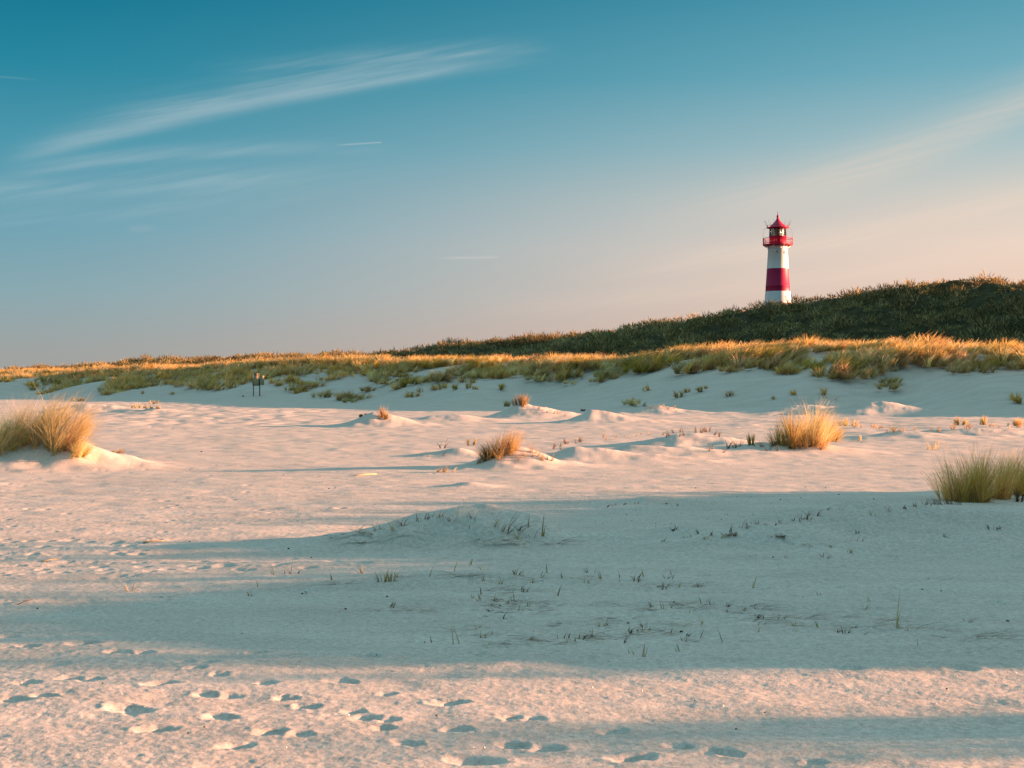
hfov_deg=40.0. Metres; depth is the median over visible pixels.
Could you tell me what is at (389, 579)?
marram tuft
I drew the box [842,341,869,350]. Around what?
marram clump
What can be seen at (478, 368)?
marram clump
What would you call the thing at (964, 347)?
marram clump
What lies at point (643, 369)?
marram clump
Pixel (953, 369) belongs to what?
marram clump
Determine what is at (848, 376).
marram clump
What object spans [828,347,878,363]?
marram clump
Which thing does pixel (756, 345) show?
marram clump
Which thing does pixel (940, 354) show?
marram clump
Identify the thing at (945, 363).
marram clump
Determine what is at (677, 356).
marram clump
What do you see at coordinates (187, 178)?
sky
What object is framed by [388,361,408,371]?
marram clump
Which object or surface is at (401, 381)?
marram tuft
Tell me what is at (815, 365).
marram clump
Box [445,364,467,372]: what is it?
marram clump
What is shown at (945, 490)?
marram tuft
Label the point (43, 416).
marram tuft
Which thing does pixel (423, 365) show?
marram clump
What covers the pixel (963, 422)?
marram tuft
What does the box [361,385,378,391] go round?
marram clump
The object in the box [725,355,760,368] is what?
marram clump
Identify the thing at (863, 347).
marram clump
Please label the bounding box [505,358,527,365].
marram clump
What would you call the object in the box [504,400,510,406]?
marram tuft
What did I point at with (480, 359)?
marram clump
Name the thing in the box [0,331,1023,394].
marram grass
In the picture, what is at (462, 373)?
marram clump
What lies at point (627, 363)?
marram clump
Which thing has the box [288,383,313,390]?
marram clump
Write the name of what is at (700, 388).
marram tuft
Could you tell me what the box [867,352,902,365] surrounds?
marram clump
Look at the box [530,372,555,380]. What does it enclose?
marram clump
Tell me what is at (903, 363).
marram clump
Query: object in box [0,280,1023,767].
beach
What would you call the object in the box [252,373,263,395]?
sign board
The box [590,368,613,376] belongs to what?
marram clump
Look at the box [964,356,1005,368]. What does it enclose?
marram clump
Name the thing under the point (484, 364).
marram clump
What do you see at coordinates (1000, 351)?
marram clump
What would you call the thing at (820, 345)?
marram clump
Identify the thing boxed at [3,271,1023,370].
hill grass
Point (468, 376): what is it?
marram clump
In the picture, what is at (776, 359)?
marram clump
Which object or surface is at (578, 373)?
marram clump
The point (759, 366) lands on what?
marram clump
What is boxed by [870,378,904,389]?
marram clump
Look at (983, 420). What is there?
marram tuft
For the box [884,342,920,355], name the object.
marram clump
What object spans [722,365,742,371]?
marram clump
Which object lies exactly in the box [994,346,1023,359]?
marram clump
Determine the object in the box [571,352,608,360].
marram clump
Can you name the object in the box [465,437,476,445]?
marram tuft
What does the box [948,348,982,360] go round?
marram clump
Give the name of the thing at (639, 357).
marram clump
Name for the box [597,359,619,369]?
marram clump
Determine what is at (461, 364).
marram clump
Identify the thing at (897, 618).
dry reed
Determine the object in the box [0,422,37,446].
marram tuft
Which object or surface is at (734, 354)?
marram clump
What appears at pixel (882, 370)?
marram clump
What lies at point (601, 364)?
marram clump
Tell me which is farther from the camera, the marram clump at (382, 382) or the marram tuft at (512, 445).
the marram clump at (382, 382)
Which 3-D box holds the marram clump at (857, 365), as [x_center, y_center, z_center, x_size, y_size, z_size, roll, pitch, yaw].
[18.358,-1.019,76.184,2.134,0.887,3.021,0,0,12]
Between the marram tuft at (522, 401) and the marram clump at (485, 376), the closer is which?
the marram tuft at (522, 401)
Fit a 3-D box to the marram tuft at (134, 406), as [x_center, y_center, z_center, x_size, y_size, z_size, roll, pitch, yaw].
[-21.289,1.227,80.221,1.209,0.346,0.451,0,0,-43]
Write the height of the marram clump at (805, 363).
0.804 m
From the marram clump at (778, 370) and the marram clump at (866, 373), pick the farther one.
the marram clump at (778, 370)
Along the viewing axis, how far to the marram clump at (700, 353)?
88.49 m
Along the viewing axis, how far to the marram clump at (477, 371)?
97.61 m
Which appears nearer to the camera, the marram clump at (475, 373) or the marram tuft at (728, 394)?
the marram tuft at (728, 394)
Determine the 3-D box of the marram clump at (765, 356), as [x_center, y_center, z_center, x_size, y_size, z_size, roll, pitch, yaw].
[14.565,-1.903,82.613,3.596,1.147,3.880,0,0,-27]
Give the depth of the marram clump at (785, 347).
83.43 m
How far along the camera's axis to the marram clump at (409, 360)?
107.05 m
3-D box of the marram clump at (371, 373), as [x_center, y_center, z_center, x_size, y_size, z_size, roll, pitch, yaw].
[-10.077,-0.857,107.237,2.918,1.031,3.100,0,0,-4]
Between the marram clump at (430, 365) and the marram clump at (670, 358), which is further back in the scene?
the marram clump at (430, 365)
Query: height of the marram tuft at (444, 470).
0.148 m
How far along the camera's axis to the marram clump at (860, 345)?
80.12 m
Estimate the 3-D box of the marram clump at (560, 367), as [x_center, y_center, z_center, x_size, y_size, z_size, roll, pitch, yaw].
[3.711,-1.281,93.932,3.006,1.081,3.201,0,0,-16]
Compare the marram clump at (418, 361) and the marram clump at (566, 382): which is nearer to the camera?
the marram clump at (566, 382)
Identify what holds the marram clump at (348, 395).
on the beach
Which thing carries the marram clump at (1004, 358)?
on the beach
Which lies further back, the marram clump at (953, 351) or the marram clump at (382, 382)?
the marram clump at (382, 382)
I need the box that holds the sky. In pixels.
[0,0,1023,369]
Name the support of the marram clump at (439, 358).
on the beach
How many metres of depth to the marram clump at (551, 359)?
94.91 m
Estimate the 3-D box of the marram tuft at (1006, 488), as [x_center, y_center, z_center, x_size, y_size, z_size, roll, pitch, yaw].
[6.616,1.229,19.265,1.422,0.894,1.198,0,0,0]
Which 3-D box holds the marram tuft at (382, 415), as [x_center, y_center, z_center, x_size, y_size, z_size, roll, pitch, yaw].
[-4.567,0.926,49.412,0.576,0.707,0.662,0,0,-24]
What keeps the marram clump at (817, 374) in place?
on the beach
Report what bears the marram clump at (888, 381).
on the beach
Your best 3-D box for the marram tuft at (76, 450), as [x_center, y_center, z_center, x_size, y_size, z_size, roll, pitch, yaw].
[-7.864,1.149,25.656,0.906,0.581,0.732,0,0,-38]
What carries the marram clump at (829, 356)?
on the beach
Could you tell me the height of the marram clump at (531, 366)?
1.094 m
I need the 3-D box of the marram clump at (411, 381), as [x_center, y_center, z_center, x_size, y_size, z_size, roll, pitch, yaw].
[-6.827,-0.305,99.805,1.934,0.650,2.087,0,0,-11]
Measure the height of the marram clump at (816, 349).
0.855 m
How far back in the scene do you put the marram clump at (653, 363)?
87.23 m
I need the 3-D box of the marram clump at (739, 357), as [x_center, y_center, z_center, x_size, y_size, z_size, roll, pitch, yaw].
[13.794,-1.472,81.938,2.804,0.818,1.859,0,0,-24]
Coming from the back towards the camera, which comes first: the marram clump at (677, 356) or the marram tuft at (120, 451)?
the marram clump at (677, 356)
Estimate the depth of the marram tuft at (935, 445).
32.22 m
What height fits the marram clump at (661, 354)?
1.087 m
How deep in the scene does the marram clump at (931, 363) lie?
75.02 m
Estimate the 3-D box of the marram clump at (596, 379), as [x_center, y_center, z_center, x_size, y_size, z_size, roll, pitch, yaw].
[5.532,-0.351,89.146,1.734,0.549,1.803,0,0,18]
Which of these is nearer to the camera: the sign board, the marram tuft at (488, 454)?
the marram tuft at (488, 454)
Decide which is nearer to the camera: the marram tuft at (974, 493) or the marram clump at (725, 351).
the marram tuft at (974, 493)
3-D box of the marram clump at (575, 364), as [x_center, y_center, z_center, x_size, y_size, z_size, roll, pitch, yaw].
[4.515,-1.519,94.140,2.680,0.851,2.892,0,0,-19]
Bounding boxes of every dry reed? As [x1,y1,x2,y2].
[541,517,545,535]
[896,594,900,627]
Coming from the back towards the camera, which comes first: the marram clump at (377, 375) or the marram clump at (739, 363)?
the marram clump at (377, 375)
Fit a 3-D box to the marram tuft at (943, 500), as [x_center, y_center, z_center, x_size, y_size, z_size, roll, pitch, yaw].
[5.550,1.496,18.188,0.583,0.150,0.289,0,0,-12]
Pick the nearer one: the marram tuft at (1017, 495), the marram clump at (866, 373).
the marram tuft at (1017, 495)
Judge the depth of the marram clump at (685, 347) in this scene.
90.81 m
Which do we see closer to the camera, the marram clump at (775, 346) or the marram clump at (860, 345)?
the marram clump at (860, 345)
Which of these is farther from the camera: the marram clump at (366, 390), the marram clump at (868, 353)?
the marram clump at (366, 390)
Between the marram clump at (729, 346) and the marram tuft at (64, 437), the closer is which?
the marram tuft at (64, 437)
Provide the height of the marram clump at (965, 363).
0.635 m
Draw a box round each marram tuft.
[0,383,115,456]
[0,391,89,448]
[0,398,42,454]
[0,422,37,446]
[65,437,99,461]
[73,412,97,435]
[112,449,126,452]
[131,403,148,407]
[373,569,389,581]
[376,405,389,419]
[386,568,398,580]
[388,382,402,389]
[393,378,409,386]
[408,391,420,396]
[431,383,442,389]
[437,382,447,387]
[437,465,458,472]
[456,375,466,381]
[464,381,472,388]
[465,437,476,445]
[471,442,504,460]
[474,426,536,463]
[497,383,509,389]
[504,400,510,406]
[510,391,530,406]
[621,397,645,405]
[671,390,684,397]
[695,386,703,391]
[723,390,734,395]
[745,433,756,445]
[760,423,789,445]
[766,410,816,448]
[782,398,847,446]
[794,427,833,449]
[809,411,849,441]
[819,386,828,394]
[838,416,859,425]
[916,452,976,501]
[921,495,960,504]
[926,440,946,449]
[931,438,1016,503]
[952,415,968,424]
[957,446,1023,499]
[978,415,987,424]
[987,447,1023,495]
[1004,391,1023,401]
[1009,397,1021,403]
[1012,416,1023,425]
[1013,489,1023,501]
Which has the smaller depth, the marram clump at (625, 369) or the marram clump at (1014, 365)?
the marram clump at (1014, 365)
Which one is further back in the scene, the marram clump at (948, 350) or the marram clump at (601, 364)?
the marram clump at (601, 364)
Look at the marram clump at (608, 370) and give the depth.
89.17 m
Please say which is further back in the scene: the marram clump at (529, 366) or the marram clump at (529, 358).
the marram clump at (529, 358)
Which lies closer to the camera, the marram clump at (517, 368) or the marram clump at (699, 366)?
the marram clump at (699, 366)
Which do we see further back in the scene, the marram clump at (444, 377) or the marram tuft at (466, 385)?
the marram clump at (444, 377)
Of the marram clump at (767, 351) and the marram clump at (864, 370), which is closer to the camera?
the marram clump at (864, 370)
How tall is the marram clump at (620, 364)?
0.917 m
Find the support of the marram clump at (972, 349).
on the beach
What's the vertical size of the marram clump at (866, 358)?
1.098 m
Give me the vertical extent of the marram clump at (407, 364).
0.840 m
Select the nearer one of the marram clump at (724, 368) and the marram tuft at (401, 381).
the marram clump at (724, 368)
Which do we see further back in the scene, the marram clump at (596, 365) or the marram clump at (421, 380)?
the marram clump at (421, 380)
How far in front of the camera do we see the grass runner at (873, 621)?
9.38 m
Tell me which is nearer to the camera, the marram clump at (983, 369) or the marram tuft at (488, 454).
the marram tuft at (488, 454)
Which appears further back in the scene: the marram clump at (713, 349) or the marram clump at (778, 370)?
the marram clump at (713, 349)
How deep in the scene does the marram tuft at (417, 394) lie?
94.41 m
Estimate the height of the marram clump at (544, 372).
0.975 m
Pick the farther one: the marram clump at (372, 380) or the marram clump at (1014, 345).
the marram clump at (372, 380)
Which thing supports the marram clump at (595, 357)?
on the beach
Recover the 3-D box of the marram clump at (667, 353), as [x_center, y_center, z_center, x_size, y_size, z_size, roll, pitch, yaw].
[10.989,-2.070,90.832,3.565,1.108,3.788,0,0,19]
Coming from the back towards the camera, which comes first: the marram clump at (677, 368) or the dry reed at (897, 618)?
the marram clump at (677, 368)
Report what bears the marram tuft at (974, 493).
on the beach
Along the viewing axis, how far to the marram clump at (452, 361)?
104.08 m
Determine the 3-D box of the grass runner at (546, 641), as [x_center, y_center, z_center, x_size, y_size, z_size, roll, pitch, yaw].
[0.200,1.610,8.827,0.579,0.034,0.162,0,0,9]
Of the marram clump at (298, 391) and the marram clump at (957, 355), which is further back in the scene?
the marram clump at (298, 391)
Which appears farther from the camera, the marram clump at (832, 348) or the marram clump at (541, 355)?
the marram clump at (541, 355)
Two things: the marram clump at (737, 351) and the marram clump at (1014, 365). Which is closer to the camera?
the marram clump at (1014, 365)
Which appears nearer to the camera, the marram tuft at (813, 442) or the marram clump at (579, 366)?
the marram tuft at (813, 442)
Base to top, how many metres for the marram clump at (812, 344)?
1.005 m
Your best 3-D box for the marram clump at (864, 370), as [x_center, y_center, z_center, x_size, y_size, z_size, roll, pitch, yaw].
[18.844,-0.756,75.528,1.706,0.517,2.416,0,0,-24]
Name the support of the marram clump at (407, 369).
on the beach
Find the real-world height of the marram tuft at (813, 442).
0.554 m
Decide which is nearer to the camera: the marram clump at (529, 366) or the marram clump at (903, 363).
the marram clump at (903, 363)
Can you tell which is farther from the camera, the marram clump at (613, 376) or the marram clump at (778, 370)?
the marram clump at (613, 376)
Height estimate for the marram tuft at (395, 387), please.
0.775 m
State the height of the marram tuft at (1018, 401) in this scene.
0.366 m
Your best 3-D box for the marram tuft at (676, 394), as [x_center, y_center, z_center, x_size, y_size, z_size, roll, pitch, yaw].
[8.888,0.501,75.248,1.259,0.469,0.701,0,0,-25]
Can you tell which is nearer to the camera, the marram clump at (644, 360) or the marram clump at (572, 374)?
the marram clump at (644, 360)
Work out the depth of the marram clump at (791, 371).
77.47 m
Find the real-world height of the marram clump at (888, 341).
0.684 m
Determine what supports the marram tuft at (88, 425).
on the beach
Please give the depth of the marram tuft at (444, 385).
96.44 m
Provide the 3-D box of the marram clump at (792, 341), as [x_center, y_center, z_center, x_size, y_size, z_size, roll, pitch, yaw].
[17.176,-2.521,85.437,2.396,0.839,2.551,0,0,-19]
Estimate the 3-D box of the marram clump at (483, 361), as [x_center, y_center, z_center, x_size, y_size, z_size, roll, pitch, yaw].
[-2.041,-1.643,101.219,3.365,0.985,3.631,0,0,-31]
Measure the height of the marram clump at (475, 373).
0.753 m
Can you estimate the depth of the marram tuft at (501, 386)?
91.08 m
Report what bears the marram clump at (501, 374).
on the beach
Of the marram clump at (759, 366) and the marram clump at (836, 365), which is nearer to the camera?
the marram clump at (836, 365)
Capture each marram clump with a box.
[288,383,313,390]
[293,389,307,392]
[312,389,335,396]
[332,389,374,399]
[336,391,353,399]
[338,396,358,402]
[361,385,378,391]
[364,368,391,378]
[368,375,385,382]
[371,375,391,382]
[372,371,389,378]
[376,378,396,384]
[382,368,404,375]
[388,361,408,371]
[396,361,420,368]
[398,371,411,376]
[399,354,434,363]
[401,364,423,371]
[405,375,426,383]
[410,374,428,380]
[413,357,442,367]
[413,358,429,367]
[415,376,431,382]
[425,358,450,367]
[428,354,453,361]
[428,369,446,379]
[430,370,448,380]
[430,371,460,380]
[444,367,467,375]
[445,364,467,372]
[446,355,470,364]
[449,354,474,363]
[449,370,473,375]
[454,361,477,368]
[462,373,477,378]
[464,362,492,372]
[465,356,504,366]
[466,366,485,377]
[469,354,491,365]
[471,371,488,377]
[473,353,506,363]
[476,360,502,367]
[478,366,509,378]
[484,352,511,362]
[489,365,511,378]
[490,362,506,370]
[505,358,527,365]
[507,364,535,375]
[511,362,529,373]
[517,353,547,362]
[519,365,551,376]
[520,357,552,371]
[521,362,544,373]
[522,360,550,370]
[524,365,554,375]
[528,352,551,359]
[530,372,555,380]
[536,354,565,369]
[540,354,576,366]
[551,357,577,367]
[552,359,588,371]
[554,368,578,380]
[555,361,588,371]
[555,366,586,376]
[561,379,576,383]
[562,368,583,377]
[563,356,593,366]
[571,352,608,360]
[576,354,609,365]
[580,358,599,369]
[588,376,606,381]
[589,360,613,368]
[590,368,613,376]
[592,354,619,360]
[592,371,621,379]
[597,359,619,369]
[599,364,624,375]
[614,354,643,366]
[616,354,645,360]
[619,353,665,367]
[620,363,646,372]
[629,361,662,372]
[631,358,667,366]
[632,354,667,365]
[635,356,670,370]
[638,351,686,365]
[643,347,680,358]
[660,345,693,358]
[661,352,690,359]
[663,343,708,354]
[664,357,705,373]
[678,341,713,357]
[680,357,717,371]
[690,341,732,355]
[700,350,730,367]
[710,343,738,358]
[717,364,736,371]
[719,340,739,353]
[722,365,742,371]
[723,346,766,360]
[724,345,757,356]
[724,355,760,366]
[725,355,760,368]
[729,344,794,359]
[729,353,752,364]
[740,344,771,349]
[742,357,770,368]
[747,344,774,358]
[755,349,814,365]
[758,342,788,350]
[760,361,791,369]
[769,361,805,371]
[771,344,795,353]
[771,360,803,373]
[776,346,805,359]
[779,365,799,373]
[780,349,800,357]
[783,336,808,345]
[784,357,821,368]
[786,343,812,353]
[793,335,833,348]
[796,340,827,351]
[803,364,843,377]
[808,350,874,371]
[815,339,837,349]
[818,356,869,372]
[820,350,849,361]
[821,343,848,350]
[822,339,850,350]
[826,370,858,379]
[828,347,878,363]
[838,358,866,371]
[838,366,879,378]
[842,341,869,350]
[849,340,878,351]
[853,344,888,358]
[853,350,893,366]
[853,367,878,373]
[859,344,881,351]
[865,361,897,373]
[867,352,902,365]
[868,343,908,357]
[870,337,900,346]
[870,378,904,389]
[874,341,902,346]
[878,351,916,366]
[878,376,903,382]
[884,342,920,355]
[887,344,929,360]
[893,338,944,352]
[905,344,950,362]
[913,352,963,366]
[921,341,958,357]
[922,344,958,358]
[938,357,964,366]
[940,340,979,354]
[942,363,967,372]
[946,359,977,367]
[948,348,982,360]
[954,343,978,353]
[954,358,997,372]
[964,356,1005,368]
[967,340,1015,353]
[968,356,993,363]
[977,337,1017,351]
[978,342,1013,354]
[980,346,1023,364]
[982,345,1020,363]
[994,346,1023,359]
[995,342,1023,354]
[1005,358,1023,368]
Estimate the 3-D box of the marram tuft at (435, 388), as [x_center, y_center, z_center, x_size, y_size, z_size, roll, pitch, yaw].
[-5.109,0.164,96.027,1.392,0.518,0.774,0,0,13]
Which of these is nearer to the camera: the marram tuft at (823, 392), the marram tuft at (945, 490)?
the marram tuft at (945, 490)
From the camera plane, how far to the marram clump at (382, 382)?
102.26 m
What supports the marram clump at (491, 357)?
on the beach
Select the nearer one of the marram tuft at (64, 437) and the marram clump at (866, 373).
the marram tuft at (64, 437)
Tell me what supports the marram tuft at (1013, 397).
on the beach
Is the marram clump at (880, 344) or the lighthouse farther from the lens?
the lighthouse
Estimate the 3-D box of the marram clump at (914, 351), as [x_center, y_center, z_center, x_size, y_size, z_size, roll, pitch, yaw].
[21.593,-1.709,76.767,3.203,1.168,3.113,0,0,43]
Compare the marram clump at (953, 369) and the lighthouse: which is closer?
the marram clump at (953, 369)
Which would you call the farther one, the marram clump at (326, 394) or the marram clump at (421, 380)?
the marram clump at (326, 394)
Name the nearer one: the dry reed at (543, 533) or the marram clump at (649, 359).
the dry reed at (543, 533)
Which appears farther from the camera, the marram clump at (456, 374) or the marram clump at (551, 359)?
the marram clump at (456, 374)
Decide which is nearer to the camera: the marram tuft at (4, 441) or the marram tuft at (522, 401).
the marram tuft at (4, 441)
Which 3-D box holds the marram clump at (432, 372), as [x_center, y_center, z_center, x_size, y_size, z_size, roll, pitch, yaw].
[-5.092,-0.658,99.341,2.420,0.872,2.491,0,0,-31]
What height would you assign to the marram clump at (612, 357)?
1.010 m
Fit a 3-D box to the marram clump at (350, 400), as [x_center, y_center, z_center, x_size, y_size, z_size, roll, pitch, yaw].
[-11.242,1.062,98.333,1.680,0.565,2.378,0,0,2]
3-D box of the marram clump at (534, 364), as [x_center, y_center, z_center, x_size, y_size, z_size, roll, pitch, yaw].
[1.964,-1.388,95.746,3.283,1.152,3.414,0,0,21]
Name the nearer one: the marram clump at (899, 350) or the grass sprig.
the grass sprig
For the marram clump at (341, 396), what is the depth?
99.46 m
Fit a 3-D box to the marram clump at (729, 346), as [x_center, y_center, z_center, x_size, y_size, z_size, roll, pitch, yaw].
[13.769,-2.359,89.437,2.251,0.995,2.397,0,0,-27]
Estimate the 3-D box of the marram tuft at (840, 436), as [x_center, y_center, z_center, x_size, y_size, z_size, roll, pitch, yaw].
[8.316,1.093,36.879,1.300,0.917,1.491,0,0,0]
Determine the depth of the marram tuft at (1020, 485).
19.89 m
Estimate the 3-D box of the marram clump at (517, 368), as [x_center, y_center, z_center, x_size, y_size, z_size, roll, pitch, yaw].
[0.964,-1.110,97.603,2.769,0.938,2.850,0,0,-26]
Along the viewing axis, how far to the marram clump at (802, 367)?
78.06 m
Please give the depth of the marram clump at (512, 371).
95.06 m
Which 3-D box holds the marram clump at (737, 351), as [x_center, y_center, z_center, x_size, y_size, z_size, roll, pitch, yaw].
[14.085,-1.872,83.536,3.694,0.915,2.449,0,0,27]
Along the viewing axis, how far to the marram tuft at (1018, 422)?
49.63 m
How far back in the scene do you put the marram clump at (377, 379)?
103.83 m
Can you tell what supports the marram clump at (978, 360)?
on the beach
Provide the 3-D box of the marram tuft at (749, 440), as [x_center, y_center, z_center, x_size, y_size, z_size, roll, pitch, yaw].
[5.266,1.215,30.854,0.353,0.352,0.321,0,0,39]
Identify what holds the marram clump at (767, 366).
on the beach
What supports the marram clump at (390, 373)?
on the beach
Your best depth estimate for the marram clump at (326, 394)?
102.88 m
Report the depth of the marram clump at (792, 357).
81.80 m
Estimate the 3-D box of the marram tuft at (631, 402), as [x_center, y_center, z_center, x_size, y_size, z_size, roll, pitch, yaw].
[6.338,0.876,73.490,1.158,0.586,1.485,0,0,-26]
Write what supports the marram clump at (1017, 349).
on the beach
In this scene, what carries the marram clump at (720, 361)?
on the beach
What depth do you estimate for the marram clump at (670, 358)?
87.52 m
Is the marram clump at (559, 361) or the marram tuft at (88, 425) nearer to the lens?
the marram tuft at (88, 425)
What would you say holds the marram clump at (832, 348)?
on the beach
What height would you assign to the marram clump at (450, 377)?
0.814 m
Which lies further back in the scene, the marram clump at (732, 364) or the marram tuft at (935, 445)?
the marram clump at (732, 364)
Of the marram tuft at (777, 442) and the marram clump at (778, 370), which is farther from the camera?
the marram clump at (778, 370)
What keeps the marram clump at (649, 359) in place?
on the beach
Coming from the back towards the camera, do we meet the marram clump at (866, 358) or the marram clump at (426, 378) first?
the marram clump at (426, 378)
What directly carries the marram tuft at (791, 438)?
on the beach
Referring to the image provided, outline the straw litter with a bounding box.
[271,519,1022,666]
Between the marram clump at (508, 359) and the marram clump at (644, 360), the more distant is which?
the marram clump at (508, 359)
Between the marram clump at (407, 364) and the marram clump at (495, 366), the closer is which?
the marram clump at (495, 366)
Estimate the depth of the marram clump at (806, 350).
82.61 m
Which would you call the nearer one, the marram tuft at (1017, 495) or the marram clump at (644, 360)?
the marram tuft at (1017, 495)
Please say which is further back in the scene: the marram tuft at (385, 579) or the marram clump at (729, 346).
the marram clump at (729, 346)
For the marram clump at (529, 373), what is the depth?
93.40 m
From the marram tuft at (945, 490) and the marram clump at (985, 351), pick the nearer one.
the marram tuft at (945, 490)
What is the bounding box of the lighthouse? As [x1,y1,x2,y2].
[763,214,792,306]
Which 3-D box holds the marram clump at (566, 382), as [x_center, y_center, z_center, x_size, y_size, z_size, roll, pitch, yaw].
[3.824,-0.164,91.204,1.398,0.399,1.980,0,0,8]
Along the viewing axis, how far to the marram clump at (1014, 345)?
77.02 m
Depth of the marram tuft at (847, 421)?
48.84 m
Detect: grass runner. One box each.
[505,635,580,643]
[814,618,939,624]
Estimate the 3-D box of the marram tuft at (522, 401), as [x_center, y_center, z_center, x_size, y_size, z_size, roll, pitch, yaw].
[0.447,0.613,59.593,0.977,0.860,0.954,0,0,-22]
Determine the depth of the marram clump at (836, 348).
82.03 m
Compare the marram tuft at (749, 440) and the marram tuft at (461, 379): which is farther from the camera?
the marram tuft at (461, 379)
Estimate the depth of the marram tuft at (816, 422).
30.80 m
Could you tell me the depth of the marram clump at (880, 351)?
76.91 m
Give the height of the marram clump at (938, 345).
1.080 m
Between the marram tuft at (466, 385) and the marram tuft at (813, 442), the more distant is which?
the marram tuft at (466, 385)
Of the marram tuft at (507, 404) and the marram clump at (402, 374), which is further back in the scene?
the marram clump at (402, 374)
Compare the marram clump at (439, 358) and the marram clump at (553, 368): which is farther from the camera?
the marram clump at (439, 358)
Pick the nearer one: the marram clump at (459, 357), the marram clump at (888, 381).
the marram clump at (888, 381)

